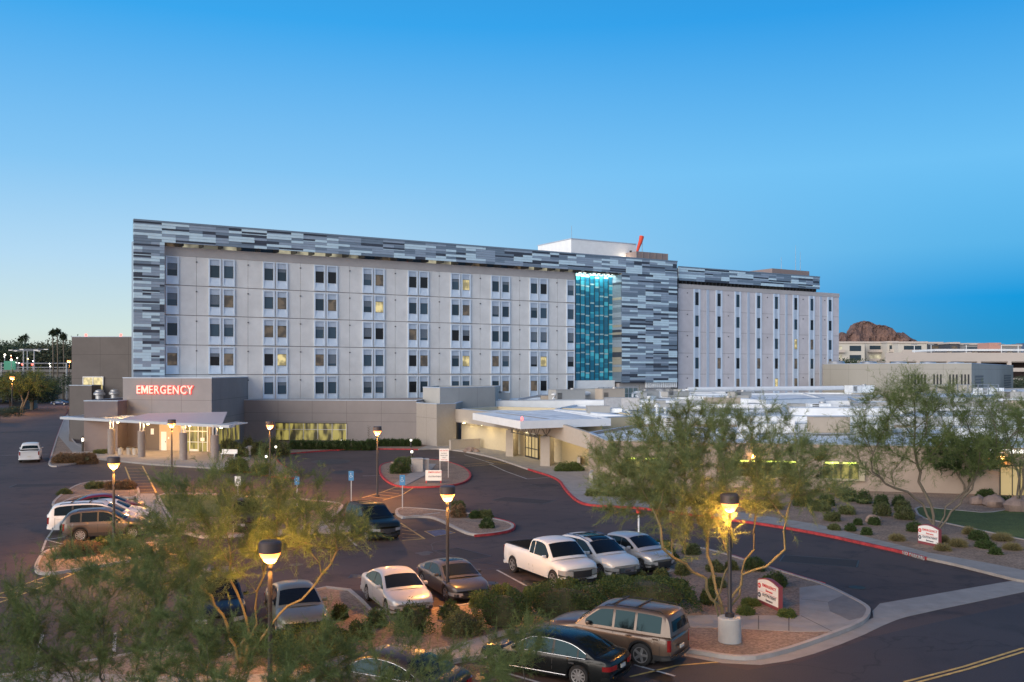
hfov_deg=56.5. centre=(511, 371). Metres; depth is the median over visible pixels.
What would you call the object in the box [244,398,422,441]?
clinic wing
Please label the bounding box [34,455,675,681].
white markings
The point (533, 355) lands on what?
window
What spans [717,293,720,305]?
window
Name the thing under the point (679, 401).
roof plant box
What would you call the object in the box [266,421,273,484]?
street lamp
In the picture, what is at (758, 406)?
roof duct
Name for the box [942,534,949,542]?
shrub
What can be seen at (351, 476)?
parking sign
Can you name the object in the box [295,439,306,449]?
shrub
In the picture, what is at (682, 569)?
shrub
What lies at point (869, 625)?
gutter
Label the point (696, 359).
window
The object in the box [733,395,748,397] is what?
roof plant box
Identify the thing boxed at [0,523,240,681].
palo verde tree
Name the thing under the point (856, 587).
manhole cover
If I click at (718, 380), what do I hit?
window
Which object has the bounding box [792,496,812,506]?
shrub
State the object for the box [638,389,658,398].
air handler
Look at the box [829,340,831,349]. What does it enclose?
window
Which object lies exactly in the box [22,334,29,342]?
palm tree
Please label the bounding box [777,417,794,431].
roof plant box
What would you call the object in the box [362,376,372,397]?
window
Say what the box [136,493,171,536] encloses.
path
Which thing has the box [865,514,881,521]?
boulder
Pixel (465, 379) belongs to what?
window
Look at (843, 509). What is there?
shrub
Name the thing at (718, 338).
window
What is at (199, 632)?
palo verde tree
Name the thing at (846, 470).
window
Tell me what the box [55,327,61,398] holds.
palm tree
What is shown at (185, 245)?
clerestory window
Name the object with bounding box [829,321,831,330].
window
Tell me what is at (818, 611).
path
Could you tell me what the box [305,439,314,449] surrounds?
shrub
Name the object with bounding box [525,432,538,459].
entrance door
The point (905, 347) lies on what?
window
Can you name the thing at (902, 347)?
apartment building
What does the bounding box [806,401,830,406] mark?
air handler
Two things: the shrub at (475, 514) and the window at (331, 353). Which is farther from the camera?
the window at (331, 353)
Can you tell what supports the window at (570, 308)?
in the hospital tower at (276, 314)
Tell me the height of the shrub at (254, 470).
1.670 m
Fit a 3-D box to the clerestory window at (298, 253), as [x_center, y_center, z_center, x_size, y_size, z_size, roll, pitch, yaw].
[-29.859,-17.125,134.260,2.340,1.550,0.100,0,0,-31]
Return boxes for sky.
[0,0,1023,345]
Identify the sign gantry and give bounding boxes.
[1,361,66,398]
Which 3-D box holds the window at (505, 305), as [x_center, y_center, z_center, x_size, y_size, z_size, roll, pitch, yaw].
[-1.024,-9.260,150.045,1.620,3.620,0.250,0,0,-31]
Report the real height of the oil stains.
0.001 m
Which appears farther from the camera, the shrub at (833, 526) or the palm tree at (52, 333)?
the palm tree at (52, 333)
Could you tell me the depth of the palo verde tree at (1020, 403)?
64.04 m
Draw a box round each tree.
[0,338,55,368]
[0,347,71,368]
[0,365,62,410]
[0,370,59,400]
[0,373,71,409]
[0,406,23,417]
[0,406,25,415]
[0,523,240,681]
[0,562,100,681]
[2,341,42,347]
[2,378,62,409]
[3,346,71,362]
[3,352,46,368]
[5,342,47,354]
[8,334,77,368]
[13,374,68,400]
[16,336,23,342]
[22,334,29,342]
[31,338,71,357]
[48,328,56,400]
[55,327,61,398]
[58,332,67,398]
[79,438,394,665]
[114,582,342,681]
[252,594,536,681]
[477,603,564,681]
[577,385,867,615]
[819,358,1023,528]
[839,357,868,362]
[920,431,1009,493]
[965,386,1023,498]
[1013,376,1023,386]
[1013,380,1023,387]
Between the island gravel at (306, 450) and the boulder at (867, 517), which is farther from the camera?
the island gravel at (306, 450)
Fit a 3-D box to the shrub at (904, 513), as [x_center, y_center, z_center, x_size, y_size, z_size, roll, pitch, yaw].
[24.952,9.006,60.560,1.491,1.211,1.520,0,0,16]
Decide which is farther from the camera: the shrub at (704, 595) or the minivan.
the minivan
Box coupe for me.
[417,557,488,601]
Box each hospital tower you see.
[132,219,677,398]
[671,258,838,392]
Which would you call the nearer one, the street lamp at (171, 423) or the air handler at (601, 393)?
the street lamp at (171, 423)
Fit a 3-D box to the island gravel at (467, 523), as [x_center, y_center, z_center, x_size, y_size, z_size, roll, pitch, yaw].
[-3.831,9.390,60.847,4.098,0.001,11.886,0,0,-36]
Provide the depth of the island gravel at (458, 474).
86.72 m
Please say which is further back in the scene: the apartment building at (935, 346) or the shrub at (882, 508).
the apartment building at (935, 346)
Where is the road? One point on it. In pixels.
(913, 652)
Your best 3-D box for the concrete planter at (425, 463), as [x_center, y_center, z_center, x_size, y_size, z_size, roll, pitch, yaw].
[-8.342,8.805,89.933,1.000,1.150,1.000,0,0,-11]
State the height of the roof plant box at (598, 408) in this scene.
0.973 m
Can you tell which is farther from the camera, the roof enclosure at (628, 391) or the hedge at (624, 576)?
the roof enclosure at (628, 391)
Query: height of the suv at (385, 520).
1.876 m
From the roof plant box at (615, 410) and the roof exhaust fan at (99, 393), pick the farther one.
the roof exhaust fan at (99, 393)
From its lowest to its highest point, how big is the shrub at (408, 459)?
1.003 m
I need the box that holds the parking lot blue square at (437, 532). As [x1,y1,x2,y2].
[427,530,452,535]
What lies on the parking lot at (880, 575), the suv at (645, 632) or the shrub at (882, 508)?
the suv at (645, 632)
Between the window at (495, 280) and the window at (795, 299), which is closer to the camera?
the window at (495, 280)
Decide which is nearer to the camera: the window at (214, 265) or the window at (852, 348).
the window at (214, 265)
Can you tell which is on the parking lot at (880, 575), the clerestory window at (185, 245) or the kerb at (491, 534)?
the kerb at (491, 534)
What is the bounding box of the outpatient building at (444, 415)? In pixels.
[416,385,1023,494]
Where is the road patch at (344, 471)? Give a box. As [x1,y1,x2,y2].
[332,470,362,473]
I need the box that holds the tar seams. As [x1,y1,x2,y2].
[10,431,858,645]
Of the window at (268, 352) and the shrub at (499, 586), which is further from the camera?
the window at (268, 352)
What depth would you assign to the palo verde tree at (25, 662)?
21.01 m
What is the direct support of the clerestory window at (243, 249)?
in the hospital tower at (276, 314)
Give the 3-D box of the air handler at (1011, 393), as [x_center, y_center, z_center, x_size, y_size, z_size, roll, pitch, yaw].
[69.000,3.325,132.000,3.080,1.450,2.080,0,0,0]
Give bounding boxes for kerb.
[0,646,180,675]
[34,542,159,574]
[48,414,81,466]
[52,480,139,505]
[157,493,342,538]
[227,586,383,654]
[246,448,417,478]
[379,459,470,487]
[395,507,513,535]
[418,448,527,469]
[440,570,673,606]
[453,543,870,663]
[474,517,515,536]
[528,468,926,559]
[734,555,825,583]
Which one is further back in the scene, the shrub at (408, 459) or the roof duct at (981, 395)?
the roof duct at (981, 395)
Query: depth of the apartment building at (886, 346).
434.27 m
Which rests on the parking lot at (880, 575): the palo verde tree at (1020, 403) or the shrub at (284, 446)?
the shrub at (284, 446)
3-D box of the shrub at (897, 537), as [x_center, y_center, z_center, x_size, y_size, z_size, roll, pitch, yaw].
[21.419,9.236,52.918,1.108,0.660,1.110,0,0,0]
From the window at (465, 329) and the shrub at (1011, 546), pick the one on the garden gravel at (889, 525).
the shrub at (1011, 546)
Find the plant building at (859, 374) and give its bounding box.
[823,363,1012,394]
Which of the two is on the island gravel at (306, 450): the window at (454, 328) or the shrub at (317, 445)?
the shrub at (317, 445)
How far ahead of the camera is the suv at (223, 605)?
34.85 m
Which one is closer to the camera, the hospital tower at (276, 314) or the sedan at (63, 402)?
the hospital tower at (276, 314)
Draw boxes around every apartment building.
[839,341,865,361]
[865,342,881,361]
[880,341,896,361]
[891,341,927,352]
[927,342,942,352]
[938,342,959,352]
[959,343,976,352]
[1002,345,1021,352]
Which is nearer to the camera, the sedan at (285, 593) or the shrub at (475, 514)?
the sedan at (285, 593)
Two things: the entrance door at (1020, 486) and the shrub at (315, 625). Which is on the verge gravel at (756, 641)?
the shrub at (315, 625)
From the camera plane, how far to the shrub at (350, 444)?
114.52 m
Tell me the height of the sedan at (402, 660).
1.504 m
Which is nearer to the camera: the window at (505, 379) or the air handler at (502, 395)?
the air handler at (502, 395)
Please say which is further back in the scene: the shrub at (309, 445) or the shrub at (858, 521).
the shrub at (309, 445)
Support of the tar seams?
on the parking lot at (880, 575)
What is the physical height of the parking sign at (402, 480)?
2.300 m
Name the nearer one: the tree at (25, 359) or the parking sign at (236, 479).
the parking sign at (236, 479)
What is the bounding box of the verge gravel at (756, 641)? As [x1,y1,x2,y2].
[27,545,827,676]
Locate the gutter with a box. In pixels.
[682,588,1023,664]
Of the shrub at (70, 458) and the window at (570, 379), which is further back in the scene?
the window at (570, 379)
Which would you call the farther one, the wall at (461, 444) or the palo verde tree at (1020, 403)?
the wall at (461, 444)
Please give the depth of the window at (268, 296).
130.65 m
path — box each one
[0,585,859,681]
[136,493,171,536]
[267,523,347,535]
[394,464,435,485]
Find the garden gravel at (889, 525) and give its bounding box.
[613,484,1023,569]
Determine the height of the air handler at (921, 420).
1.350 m
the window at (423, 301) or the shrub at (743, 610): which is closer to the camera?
the shrub at (743, 610)
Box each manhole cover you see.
[289,563,302,565]
[849,585,865,588]
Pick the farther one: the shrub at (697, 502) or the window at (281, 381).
the window at (281, 381)
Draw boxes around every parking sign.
[235,476,240,493]
[294,476,298,505]
[349,471,353,500]
[400,475,404,508]
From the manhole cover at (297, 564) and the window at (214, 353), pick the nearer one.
the manhole cover at (297, 564)
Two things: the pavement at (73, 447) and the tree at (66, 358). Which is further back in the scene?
the tree at (66, 358)
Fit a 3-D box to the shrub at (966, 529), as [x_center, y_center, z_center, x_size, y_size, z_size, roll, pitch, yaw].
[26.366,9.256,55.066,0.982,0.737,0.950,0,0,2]
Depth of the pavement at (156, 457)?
102.20 m
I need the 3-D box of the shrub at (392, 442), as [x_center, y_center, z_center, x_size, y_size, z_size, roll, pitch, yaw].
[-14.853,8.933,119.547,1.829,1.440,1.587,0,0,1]
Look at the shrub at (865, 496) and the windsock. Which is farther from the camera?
the windsock
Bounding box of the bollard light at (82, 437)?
[81,436,83,451]
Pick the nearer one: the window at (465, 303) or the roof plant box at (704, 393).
the window at (465, 303)
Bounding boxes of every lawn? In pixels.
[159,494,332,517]
[917,507,1023,538]
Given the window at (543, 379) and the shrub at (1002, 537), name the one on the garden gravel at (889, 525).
the shrub at (1002, 537)
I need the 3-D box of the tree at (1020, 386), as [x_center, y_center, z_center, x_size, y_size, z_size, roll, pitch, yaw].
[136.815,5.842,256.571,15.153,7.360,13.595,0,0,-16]
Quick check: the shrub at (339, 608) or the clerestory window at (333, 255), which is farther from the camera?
the clerestory window at (333, 255)
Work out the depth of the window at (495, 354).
149.12 m
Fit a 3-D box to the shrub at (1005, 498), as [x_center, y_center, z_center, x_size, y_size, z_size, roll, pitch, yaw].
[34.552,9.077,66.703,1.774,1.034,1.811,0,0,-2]
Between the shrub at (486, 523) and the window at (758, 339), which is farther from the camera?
the window at (758, 339)
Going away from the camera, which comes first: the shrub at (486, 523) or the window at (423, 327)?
the shrub at (486, 523)
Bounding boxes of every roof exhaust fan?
[93,389,104,398]
[109,389,119,397]
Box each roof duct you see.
[518,395,540,399]
[551,391,641,398]
[631,410,961,412]
[677,404,787,412]
[685,386,843,391]
[756,433,942,434]
[894,407,994,414]
[962,394,993,396]
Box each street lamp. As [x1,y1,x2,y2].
[10,377,14,406]
[107,456,119,548]
[168,419,175,486]
[258,539,281,681]
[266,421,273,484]
[373,426,381,496]
[440,485,454,599]
[718,493,741,644]
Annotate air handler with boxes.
[498,391,509,399]
[548,388,585,399]
[595,387,624,399]
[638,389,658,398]
[659,417,670,427]
[661,389,689,396]
[703,396,740,403]
[728,390,751,397]
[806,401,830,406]
[844,384,874,392]
[916,415,941,428]
[966,399,1007,414]
[973,387,1003,394]
[997,390,1023,398]
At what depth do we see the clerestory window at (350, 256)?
138.33 m
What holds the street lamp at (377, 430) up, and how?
on the parking lot at (880, 575)
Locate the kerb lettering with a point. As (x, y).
(918, 557)
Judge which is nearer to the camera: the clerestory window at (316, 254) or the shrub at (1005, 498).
the shrub at (1005, 498)
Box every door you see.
[161,432,166,449]
[183,426,207,451]
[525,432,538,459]
[999,465,1023,494]
[1019,461,1023,494]
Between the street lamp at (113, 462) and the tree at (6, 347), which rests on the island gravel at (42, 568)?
the street lamp at (113, 462)
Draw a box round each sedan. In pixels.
[50,399,68,404]
[75,493,143,505]
[98,498,148,517]
[264,579,327,634]
[310,644,471,681]
[360,565,432,614]
[480,625,631,681]
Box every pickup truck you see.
[18,442,42,461]
[503,535,596,587]
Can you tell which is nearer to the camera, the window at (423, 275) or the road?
the road
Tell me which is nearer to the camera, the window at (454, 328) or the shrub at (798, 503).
the shrub at (798, 503)
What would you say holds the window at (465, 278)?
in the hospital tower at (276, 314)
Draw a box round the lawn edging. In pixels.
[914,506,1023,539]
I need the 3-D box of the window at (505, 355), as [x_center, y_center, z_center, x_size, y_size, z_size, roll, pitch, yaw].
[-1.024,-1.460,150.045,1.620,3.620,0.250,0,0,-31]
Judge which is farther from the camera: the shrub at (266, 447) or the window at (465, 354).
the window at (465, 354)
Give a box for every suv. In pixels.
[62,506,150,541]
[187,566,247,630]
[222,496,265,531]
[344,500,400,539]
[549,596,689,665]
[562,531,639,575]
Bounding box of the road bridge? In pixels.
[0,369,71,398]
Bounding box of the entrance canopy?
[473,409,610,437]
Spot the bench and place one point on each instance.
(231, 451)
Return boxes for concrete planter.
[411,458,423,471]
[423,458,428,470]
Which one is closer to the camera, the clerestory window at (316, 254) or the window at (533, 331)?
the clerestory window at (316, 254)
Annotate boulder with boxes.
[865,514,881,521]
[969,494,983,504]
[982,493,1004,507]
[1002,495,1023,511]
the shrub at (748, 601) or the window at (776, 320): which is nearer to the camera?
the shrub at (748, 601)
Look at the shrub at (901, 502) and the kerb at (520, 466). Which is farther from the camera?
the kerb at (520, 466)
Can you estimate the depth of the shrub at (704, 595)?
38.37 m
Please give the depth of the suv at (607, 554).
43.90 m
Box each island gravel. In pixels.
[38,543,156,571]
[50,422,80,465]
[55,481,136,503]
[171,493,340,535]
[247,442,426,477]
[381,459,468,485]
[398,508,510,532]
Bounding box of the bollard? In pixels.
[636,509,639,531]
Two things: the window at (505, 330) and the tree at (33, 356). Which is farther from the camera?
the tree at (33, 356)
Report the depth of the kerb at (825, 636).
32.73 m
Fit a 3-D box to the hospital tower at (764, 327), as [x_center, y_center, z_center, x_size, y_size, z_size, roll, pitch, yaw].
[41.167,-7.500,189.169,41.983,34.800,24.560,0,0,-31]
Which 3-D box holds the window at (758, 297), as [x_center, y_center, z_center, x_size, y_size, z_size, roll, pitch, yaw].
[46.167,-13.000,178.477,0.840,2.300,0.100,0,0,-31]
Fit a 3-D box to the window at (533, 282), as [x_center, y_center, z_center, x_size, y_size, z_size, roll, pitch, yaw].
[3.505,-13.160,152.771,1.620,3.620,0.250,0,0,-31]
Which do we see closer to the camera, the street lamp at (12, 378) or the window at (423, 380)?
the window at (423, 380)
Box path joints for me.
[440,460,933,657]
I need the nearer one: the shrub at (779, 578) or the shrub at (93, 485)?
the shrub at (779, 578)
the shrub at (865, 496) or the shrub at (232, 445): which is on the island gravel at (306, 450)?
the shrub at (232, 445)
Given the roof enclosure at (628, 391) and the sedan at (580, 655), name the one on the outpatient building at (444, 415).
the roof enclosure at (628, 391)
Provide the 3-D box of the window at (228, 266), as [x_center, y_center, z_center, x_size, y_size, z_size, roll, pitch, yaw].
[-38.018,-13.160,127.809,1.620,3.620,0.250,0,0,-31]
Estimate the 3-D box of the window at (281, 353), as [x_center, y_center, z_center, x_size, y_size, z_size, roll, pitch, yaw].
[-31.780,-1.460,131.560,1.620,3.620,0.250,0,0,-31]
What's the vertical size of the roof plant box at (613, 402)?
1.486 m
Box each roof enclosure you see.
[588,387,637,399]
[915,384,998,396]
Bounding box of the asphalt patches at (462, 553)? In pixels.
[0,431,857,566]
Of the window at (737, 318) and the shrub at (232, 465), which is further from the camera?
the window at (737, 318)
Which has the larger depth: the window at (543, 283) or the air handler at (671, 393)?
the window at (543, 283)
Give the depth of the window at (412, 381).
141.78 m
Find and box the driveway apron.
[872,581,1023,619]
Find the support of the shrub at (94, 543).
on the island gravel at (42, 568)
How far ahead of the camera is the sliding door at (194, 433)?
111.46 m
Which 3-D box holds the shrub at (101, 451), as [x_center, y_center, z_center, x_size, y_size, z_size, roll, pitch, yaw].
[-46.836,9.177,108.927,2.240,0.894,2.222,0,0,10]
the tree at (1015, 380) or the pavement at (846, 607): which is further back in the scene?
the tree at (1015, 380)
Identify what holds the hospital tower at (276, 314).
on the ground
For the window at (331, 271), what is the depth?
135.32 m
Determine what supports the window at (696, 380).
in the hospital tower at (764, 327)
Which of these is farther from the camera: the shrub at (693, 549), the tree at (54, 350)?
the tree at (54, 350)
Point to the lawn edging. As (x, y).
(918, 514)
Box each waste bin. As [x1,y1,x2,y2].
[118,447,123,454]
[126,446,131,454]
[132,447,137,454]
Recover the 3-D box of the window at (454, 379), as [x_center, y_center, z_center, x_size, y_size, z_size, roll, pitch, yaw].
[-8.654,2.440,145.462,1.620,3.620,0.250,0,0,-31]
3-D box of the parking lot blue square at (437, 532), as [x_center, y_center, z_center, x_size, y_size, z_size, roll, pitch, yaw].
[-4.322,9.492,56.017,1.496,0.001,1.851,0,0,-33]
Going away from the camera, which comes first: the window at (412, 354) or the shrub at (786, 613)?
the shrub at (786, 613)
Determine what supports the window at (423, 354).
in the hospital tower at (276, 314)
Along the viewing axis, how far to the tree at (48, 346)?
410.29 m
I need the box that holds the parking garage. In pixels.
[850,343,1023,384]
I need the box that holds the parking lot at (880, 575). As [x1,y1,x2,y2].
[0,399,1023,681]
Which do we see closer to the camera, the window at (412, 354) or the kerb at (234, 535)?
the kerb at (234, 535)
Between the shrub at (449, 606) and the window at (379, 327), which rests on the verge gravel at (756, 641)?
the shrub at (449, 606)
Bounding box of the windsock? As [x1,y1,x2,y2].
[636,235,643,250]
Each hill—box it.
[839,321,916,341]
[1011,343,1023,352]
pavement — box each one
[59,419,81,452]
[82,450,249,469]
[419,445,1023,581]
[828,595,865,619]
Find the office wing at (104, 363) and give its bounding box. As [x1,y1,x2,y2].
[69,334,131,438]
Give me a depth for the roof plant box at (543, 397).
140.27 m
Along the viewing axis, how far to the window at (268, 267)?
130.65 m
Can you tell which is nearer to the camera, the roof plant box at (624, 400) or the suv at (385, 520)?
the suv at (385, 520)
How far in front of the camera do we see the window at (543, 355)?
153.72 m
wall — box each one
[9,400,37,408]
[449,438,479,449]
[589,470,593,481]
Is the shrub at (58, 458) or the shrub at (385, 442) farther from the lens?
the shrub at (385, 442)
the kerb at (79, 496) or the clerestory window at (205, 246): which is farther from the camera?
the clerestory window at (205, 246)
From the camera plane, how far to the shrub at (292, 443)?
114.52 m
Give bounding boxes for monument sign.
[758,578,782,610]
[918,524,941,545]
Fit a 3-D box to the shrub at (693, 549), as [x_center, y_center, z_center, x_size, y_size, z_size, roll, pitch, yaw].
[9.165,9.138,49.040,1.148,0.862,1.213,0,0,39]
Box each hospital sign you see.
[425,470,441,482]
[439,449,448,477]
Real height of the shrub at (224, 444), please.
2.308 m
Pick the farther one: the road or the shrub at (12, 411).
the shrub at (12, 411)
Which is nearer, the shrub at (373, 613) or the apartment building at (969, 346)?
the shrub at (373, 613)
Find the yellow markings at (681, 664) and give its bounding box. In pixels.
[0,460,1023,681]
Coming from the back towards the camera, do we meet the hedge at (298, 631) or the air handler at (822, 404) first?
the air handler at (822, 404)
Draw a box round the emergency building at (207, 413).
[60,377,247,462]
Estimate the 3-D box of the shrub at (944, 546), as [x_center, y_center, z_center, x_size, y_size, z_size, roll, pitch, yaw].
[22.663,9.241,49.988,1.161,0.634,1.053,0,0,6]
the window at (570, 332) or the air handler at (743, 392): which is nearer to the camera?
the air handler at (743, 392)
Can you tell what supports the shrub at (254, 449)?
on the island gravel at (306, 450)
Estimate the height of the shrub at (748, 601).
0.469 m
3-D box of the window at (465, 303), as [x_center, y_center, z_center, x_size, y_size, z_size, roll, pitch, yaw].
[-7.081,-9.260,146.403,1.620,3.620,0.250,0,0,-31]
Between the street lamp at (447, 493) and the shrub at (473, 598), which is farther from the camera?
the street lamp at (447, 493)
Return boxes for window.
[83,377,103,389]
[165,243,178,246]
[166,256,178,284]
[166,286,178,313]
[166,316,178,343]
[166,346,178,373]
[183,244,198,247]
[203,245,217,248]
[208,259,220,285]
[208,288,220,315]
[208,317,220,344]
[208,347,220,373]
[218,421,239,444]
[221,246,236,250]
[222,259,234,286]
[222,289,234,315]
[222,318,234,344]
[222,347,234,373]
[241,248,254,251]
[260,249,272,252]
[263,262,274,288]
[263,290,274,316]
[263,319,274,345]
[263,347,274,373]
[263,376,274,398]
[275,422,346,440]
[276,263,287,288]
[276,291,287,317]
[276,319,287,345]
[276,348,287,373]
[276,376,287,398]
[278,250,290,253]
[295,251,307,254]
[312,253,324,255]
[314,265,324,290]
[314,293,324,318]
[314,320,324,345]
[314,348,324,373]
[314,376,324,398]
[326,266,337,291]
[326,293,337,318]
[326,321,337,345]
[326,348,337,373]
[326,376,337,398]
[329,254,341,257]
[346,255,357,258]
[362,268,372,292]
[362,295,372,319]
[362,322,372,346]
[362,349,372,373]
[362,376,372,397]
[363,256,374,259]
[374,268,384,293]
[374,295,384,319]
[374,322,384,346]
[374,349,384,373]
[374,376,384,397]
[407,270,417,294]
[407,297,417,320]
[407,323,417,347]
[407,349,417,373]
[407,376,417,397]
[419,271,428,295]
[419,297,428,321]
[419,323,428,347]
[419,349,428,373]
[419,376,428,397]
[450,273,459,296]
[450,299,459,322]
[450,324,459,347]
[450,350,459,373]
[450,375,459,385]
[461,274,470,297]
[461,299,470,322]
[461,325,470,347]
[461,350,470,373]
[461,375,470,385]
[491,275,499,298]
[491,300,499,323]
[491,325,499,348]
[491,350,499,373]
[491,375,499,384]
[501,276,509,298]
[501,301,509,323]
[501,326,509,348]
[501,351,509,373]
[501,375,509,392]
[529,278,538,300]
[529,302,538,324]
[529,326,538,348]
[529,351,538,373]
[529,375,538,396]
[539,278,547,300]
[539,303,547,324]
[539,327,547,348]
[539,351,547,373]
[539,375,547,394]
[566,280,574,301]
[566,304,574,325]
[566,328,574,349]
[566,351,574,372]
[566,375,574,388]
[621,456,662,475]
[695,292,698,304]
[695,315,698,325]
[695,337,698,347]
[695,358,698,368]
[695,379,698,386]
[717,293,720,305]
[717,316,720,326]
[717,337,720,347]
[717,358,720,368]
[717,379,720,386]
[736,295,739,306]
[736,317,739,327]
[736,338,739,347]
[736,358,739,368]
[736,379,739,386]
[736,459,802,478]
[757,296,759,307]
[757,318,759,327]
[757,338,759,348]
[757,358,759,368]
[775,297,777,308]
[775,319,777,328]
[775,339,777,348]
[775,358,777,368]
[794,298,796,309]
[794,319,796,329]
[794,339,796,348]
[794,359,796,368]
[821,461,864,480]
[829,300,831,311]
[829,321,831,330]
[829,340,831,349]
[850,346,860,350]
[850,355,860,359]
[870,346,880,348]
[870,355,880,358]
[904,346,920,349]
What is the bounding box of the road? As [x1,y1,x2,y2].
[638,603,1023,681]
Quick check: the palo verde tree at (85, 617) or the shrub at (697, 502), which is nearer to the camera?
the palo verde tree at (85, 617)
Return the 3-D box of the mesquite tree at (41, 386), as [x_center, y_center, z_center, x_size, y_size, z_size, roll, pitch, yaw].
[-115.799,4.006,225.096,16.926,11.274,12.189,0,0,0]
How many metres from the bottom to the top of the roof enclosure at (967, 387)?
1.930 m
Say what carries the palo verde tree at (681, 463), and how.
on the verge gravel at (756, 641)
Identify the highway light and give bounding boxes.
[8,350,38,374]
[20,349,48,371]
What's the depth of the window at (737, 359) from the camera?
175.77 m
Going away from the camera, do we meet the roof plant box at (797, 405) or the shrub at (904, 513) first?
the shrub at (904, 513)
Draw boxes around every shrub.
[50,452,68,462]
[56,488,72,495]
[57,537,83,557]
[62,452,84,464]
[75,452,99,464]
[78,537,102,555]
[82,480,104,488]
[89,533,118,549]
[91,448,107,453]
[103,478,121,489]
[115,478,137,489]
[115,533,137,547]
[219,438,232,452]
[221,455,249,473]
[226,439,239,454]
[235,441,249,457]
[243,435,252,449]
[249,462,271,475]
[250,439,263,455]
[258,442,274,457]
[268,436,278,452]
[275,439,290,456]
[289,438,297,449]
[290,621,334,632]
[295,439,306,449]
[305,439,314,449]
[312,439,323,449]
[321,439,330,449]
[330,439,339,449]
[331,601,349,620]
[339,439,348,450]
[346,438,356,450]
[346,618,373,642]
[352,439,366,450]
[363,439,376,450]
[366,606,387,627]
[374,438,381,446]
[380,438,390,446]
[387,457,412,473]
[389,437,397,446]
[393,596,436,634]
[394,456,416,463]
[396,438,404,446]
[403,438,413,446]
[412,437,421,446]
[436,599,459,619]
[441,602,485,638]
[449,503,466,517]
[450,498,465,509]
[468,510,481,518]
[468,589,486,608]
[478,517,495,528]
[479,508,493,518]
[491,582,512,596]
[522,583,536,595]
[553,461,584,470]
[556,576,581,588]
[584,486,602,496]
[589,570,606,584]
[600,485,629,496]
[632,569,646,576]
[633,486,671,499]
[653,537,675,552]
[653,567,669,576]
[674,562,690,575]
[681,541,702,554]
[685,496,721,506]
[699,585,717,605]
[705,559,725,572]
[708,574,727,588]
[724,560,739,570]
[736,605,756,615]
[738,497,783,509]
[740,596,762,606]
[744,554,765,571]
[765,569,788,586]
[775,607,796,618]
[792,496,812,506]
[810,498,832,511]
[819,493,836,505]
[823,510,840,521]
[827,522,840,529]
[837,505,856,514]
[843,486,857,501]
[844,523,856,531]
[853,517,863,525]
[856,488,872,503]
[860,526,872,535]
[866,515,880,525]
[872,492,889,506]
[872,501,891,515]
[888,532,906,541]
[892,494,904,505]
[892,498,912,510]
[893,504,915,520]
[905,520,921,531]
[934,542,952,551]
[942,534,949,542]
[948,537,969,547]
[961,526,974,534]
[966,528,988,540]
[973,539,998,548]
[975,488,996,496]
[986,546,1004,554]
[990,532,1015,541]
[1000,494,1013,500]
[1002,541,1023,550]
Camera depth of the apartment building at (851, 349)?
430.00 m
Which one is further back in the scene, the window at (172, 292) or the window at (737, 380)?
the window at (737, 380)
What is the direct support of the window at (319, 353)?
in the hospital tower at (276, 314)
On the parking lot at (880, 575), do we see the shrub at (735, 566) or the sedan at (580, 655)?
the sedan at (580, 655)
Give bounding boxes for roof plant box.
[540,395,547,399]
[575,388,594,398]
[586,405,616,413]
[604,397,620,407]
[610,408,629,412]
[621,397,644,409]
[636,392,646,397]
[643,403,673,407]
[653,400,665,403]
[678,400,698,402]
[687,403,714,414]
[691,392,715,393]
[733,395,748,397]
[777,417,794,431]
[787,403,805,407]
[807,416,854,432]
[850,402,876,406]
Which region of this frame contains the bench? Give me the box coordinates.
[221,449,237,457]
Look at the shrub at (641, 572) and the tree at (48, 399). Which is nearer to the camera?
the shrub at (641, 572)
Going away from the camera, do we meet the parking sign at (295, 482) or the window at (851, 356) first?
the parking sign at (295, 482)
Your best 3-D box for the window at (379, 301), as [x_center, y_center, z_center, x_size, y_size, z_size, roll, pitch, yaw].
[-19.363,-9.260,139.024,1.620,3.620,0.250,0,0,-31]
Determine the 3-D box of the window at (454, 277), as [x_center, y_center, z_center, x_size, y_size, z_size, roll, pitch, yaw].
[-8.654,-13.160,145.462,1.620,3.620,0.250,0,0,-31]
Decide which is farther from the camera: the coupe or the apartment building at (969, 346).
the apartment building at (969, 346)
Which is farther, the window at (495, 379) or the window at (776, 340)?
the window at (776, 340)
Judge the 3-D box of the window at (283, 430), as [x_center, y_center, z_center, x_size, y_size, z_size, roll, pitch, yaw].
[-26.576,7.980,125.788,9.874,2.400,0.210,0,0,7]
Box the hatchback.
[608,531,674,570]
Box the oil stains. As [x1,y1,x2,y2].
[252,530,672,681]
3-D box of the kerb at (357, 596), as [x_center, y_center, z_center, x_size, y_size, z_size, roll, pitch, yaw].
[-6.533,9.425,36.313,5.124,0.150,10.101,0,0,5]
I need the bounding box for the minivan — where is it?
[47,499,140,531]
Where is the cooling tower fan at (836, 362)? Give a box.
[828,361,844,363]
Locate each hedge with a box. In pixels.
[223,617,281,657]
[263,618,355,663]
[471,582,534,630]
[522,574,615,621]
[592,570,706,613]
[597,573,681,593]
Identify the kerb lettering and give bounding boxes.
[902,551,924,559]

